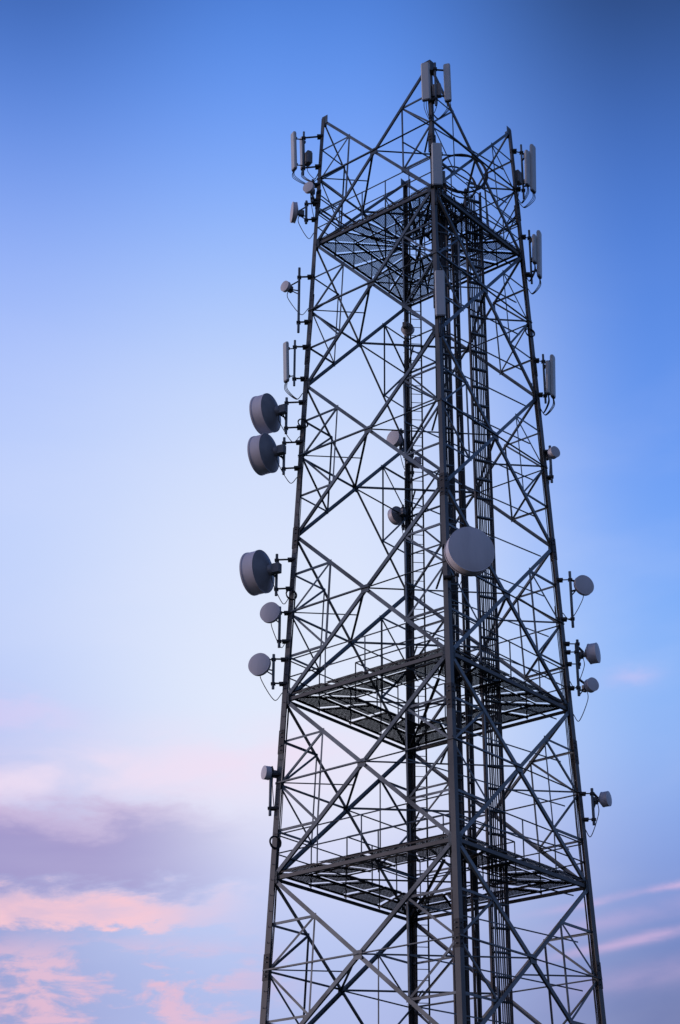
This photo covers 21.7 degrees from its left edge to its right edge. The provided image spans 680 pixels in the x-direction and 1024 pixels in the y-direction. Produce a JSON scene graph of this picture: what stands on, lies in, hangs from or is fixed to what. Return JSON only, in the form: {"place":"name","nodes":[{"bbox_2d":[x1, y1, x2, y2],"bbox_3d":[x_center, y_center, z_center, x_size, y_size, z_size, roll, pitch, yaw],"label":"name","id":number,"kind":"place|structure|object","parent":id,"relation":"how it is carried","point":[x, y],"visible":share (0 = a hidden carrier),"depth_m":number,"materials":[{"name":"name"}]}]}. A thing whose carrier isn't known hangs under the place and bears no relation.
{"place":"outdoors","nodes":[
{"label":"outdoors","id":0,"kind":"place"},
{"bbox_2d":[0,0,679,1023],"label":"sky","id":1,"kind":"structure","parent":0,"point":[149,243],"materials":[{"name":"blue"}]},
{"bbox_3d":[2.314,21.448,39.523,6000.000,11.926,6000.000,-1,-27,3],"label":"ground","id":2,"kind":"structure","parent":0,"visible":0},
{"bbox_2d":[260,60,605,1023],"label":"telecom lattice tower","id":3,"kind":"structure","parent":2,"relation":"on","point":[450,660],"depth_m":47.86,"materials":[{"name":"metal"}]},
{"bbox_2d":[239,550,294,603],"bbox_3d":[-1.972,2.340,48.577,1.278,2.866,1.230,-14,-30,25],"label":"microwave dish","id":4,"kind":"object","parent":3,"relation":"attached to","point":[259,570],"visible":1,"depth_m":48.73,"materials":[{"name":"plastic"}]},
{"bbox_2d":[248,653,287,700],"bbox_3d":[-1.937,4.997,47.343,1.085,2.568,0.382,-5,-27,11],"label":"microwave dish","id":5,"kind":"object","parent":3,"relation":"attached to","point":[259,664],"visible":1,"depth_m":47.66,"materials":[{"name":"plastic"}]},
{"bbox_2d":[261,765,279,815],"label":"microwave dish","id":6,"kind":"object","parent":3,"relation":"attached to","point":[269,773],"visible":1,"depth_m":46.21,"materials":[{"name":"plastic"}]},
{"bbox_2d":[247,433,302,483],"bbox_3d":[-1.829,-0.993,50.238,1.336,2.835,1.169,-14,-30,25],"label":"microwave dish","id":7,"kind":"object","parent":3,"relation":"attached to","point":[265,452],"visible":1,"depth_m":50.43,"materials":[{"name":"plastic"}]},
{"bbox_2d":[260,602,290,647],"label":"microwave dish","id":8,"kind":"object","parent":3,"relation":"attached to","point":[271,612],"visible":1,"depth_m":48.31,"materials":[{"name":"plastic"}]},
{"bbox_2d":[249,393,304,442],"bbox_3d":[-1.787,-2.184,50.830,1.372,2.835,1.169,-14,-30,25],"label":"microwave dish","id":9,"kind":"object","parent":3,"relation":"attached to","point":[266,411],"visible":0.99,"depth_m":51.04,"materials":[{"name":"plastic"}]},
{"bbox_2d":[283,340,308,399],"bbox_3d":[-1.302,-3.623,51.660,0.780,3.255,0.240,-1,-27,3],"label":"panel antenna","id":10,"kind":"object","parent":3,"relation":"attached to","point":[286,349],"visible":1,"depth_m":51.95,"materials":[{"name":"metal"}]},
{"bbox_2d":[280,267,313,332],"bbox_3d":[-1.293,-6.062,52.982,1.020,2.901,0.392,-1,-27,3],"label":"microwave dish","id":11,"kind":"object","parent":3,"relation":"attached to","point":[287,286],"visible":1,"depth_m":53.21,"materials":[{"name":"plastic"}]},
{"bbox_2d":[290,200,318,238],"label":"microwave dish","id":12,"kind":"object","parent":3,"relation":"attached to","point":[295,212],"visible":1,"depth_m":54.41,"materials":[{"name":"plastic"}]},
{"bbox_2d":[291,131,322,183],"bbox_3d":[-1.041,-10.495,55.252,1.043,3.363,0.488,-1,-27,3],"label":"panel antenna","id":13,"kind":"object","parent":3,"relation":"attached to","point":[306,157],"visible":1,"depth_m":55.51,"materials":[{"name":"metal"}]},
{"bbox_2d":[303,179,319,216],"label":"microwave dish","id":14,"kind":"object","parent":3,"relation":"attached to","point":[310,187],"visible":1,"depth_m":54.56,"materials":[{"name":"plastic"}]},
{"bbox_2d":[387,505,408,564],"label":"microwave dish","id":15,"kind":"object","parent":3,"relation":"attached to","point":[395,518],"visible":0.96,"depth_m":53.84,"materials":[{"name":"plastic"}]},
{"bbox_2d":[386,428,409,469],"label":"microwave dish","id":16,"kind":"object","parent":3,"relation":"attached to","point":[394,438],"visible":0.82,"depth_m":54.95,"materials":[{"name":"plastic"}]},
{"bbox_2d":[401,321,414,358],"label":"microwave dish","id":17,"kind":"object","parent":3,"relation":"attached to","point":[407,329],"visible":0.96,"depth_m":56.33,"materials":[{"name":"plastic"}]},
{"bbox_2d":[404,455,420,492],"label":"microwave dish","id":18,"kind":"object","parent":3,"relation":"attached to","point":[418,459],"visible":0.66,"depth_m":54.64,"materials":[{"name":"plastic"}]},
{"bbox_2d":[421,62,451,118],"bbox_3d":[2.880,-12.038,52.682,0.902,3.308,0.468,-1,-27,3],"label":"panel antenna","id":19,"kind":"object","parent":3,"relation":"attached to","point":[426,71],"visible":1,"depth_m":52.93,"materials":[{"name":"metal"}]},
{"bbox_2d":[430,143,445,204],"bbox_3d":[2.842,-9.208,51.194,0.443,3.416,0.641,-1,-27,3],"label":"panel antenna","id":20,"kind":"object","parent":3,"relation":"attached to","point":[438,173],"visible":1,"depth_m":51.30,"materials":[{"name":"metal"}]},
{"bbox_2d":[434,270,445,336],"bbox_3d":[2.771,-5.227,48.872,0.304,3.416,0.429,-1,-27,3],"label":"panel antenna","id":21,"kind":"object","parent":3,"relation":"attached to","point":[440,307],"visible":1,"depth_m":49.03,"materials":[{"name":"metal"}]},
{"bbox_2d":[442,527,494,594],"bbox_3d":[3.256,1.823,44.752,1.279,2.876,0.912,4,-27,-7],"label":"microwave dish","id":22,"kind":"object","parent":3,"relation":"attached to","point":[469,551],"visible":1,"depth_m":44.75,"materials":[{"name":"plastic"}]},
{"bbox_2d":[510,144,535,207],"bbox_3d":[5.791,-10.065,55.534,0.783,3.740,0.470,-10,-28,20],"label":"panel antenna","id":23,"kind":"object","parent":3,"relation":"attached to","point":[529,159],"visible":1,"depth_m":55.77,"materials":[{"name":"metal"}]},
{"bbox_2d":[519,230,541,294],"bbox_3d":[5.891,-7.173,54.040,0.694,3.632,0.378,-1,-27,3],"label":"panel antenna","id":24,"kind":"object","parent":3,"relation":"attached to","point":[535,258],"visible":1,"depth_m":54.32,"materials":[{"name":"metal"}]},
{"bbox_2d":[534,354,555,415],"bbox_3d":[6.077,-3.254,52.128,0.683,3.362,0.321,-1,-27,3],"label":"panel antenna","id":25,"kind":"object","parent":3,"relation":"attached to","point":[549,382],"visible":1,"depth_m":52.38,"materials":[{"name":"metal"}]},
{"bbox_2d":[543,445,559,482],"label":"microwave dish","id":26,"kind":"object","parent":3,"relation":"attached to","point":[552,452],"visible":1,"depth_m":51.22,"materials":[{"name":"plastic"}]},
{"bbox_2d":[557,571,593,627],"bbox_3d":[6.569,2.880,49.117,1.067,2.701,0.402,3,-27,-6],"label":"microwave dish","id":27,"kind":"object","parent":3,"relation":"attached to","point":[583,585],"visible":1,"depth_m":49.39,"materials":[{"name":"plastic"}]},
{"bbox_2d":[564,644,598,721],"bbox_3d":[6.574,5.201,48.002,0.896,3.451,0.490,9,-28,-16],"label":"microwave dish","id":28,"kind":"object","parent":3,"relation":"attached to","point":[591,685],"visible":1,"depth_m":48.18,"materials":[{"name":"plastic"}]},
{"bbox_2d":[563,639,600,685],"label":"microwave dish","id":29,"kind":"object","parent":3,"relation":"attached to","point":[591,654],"visible":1,"depth_m":48.53,"materials":[{"name":"plastic"}]},
{"bbox_2d":[579,788,611,836],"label":"microwave dish","id":30,"kind":"object","parent":3,"relation":"attached to","point":[603,799],"visible":1,"depth_m":46.70,"materials":[{"name":"plastic"}]}
]}

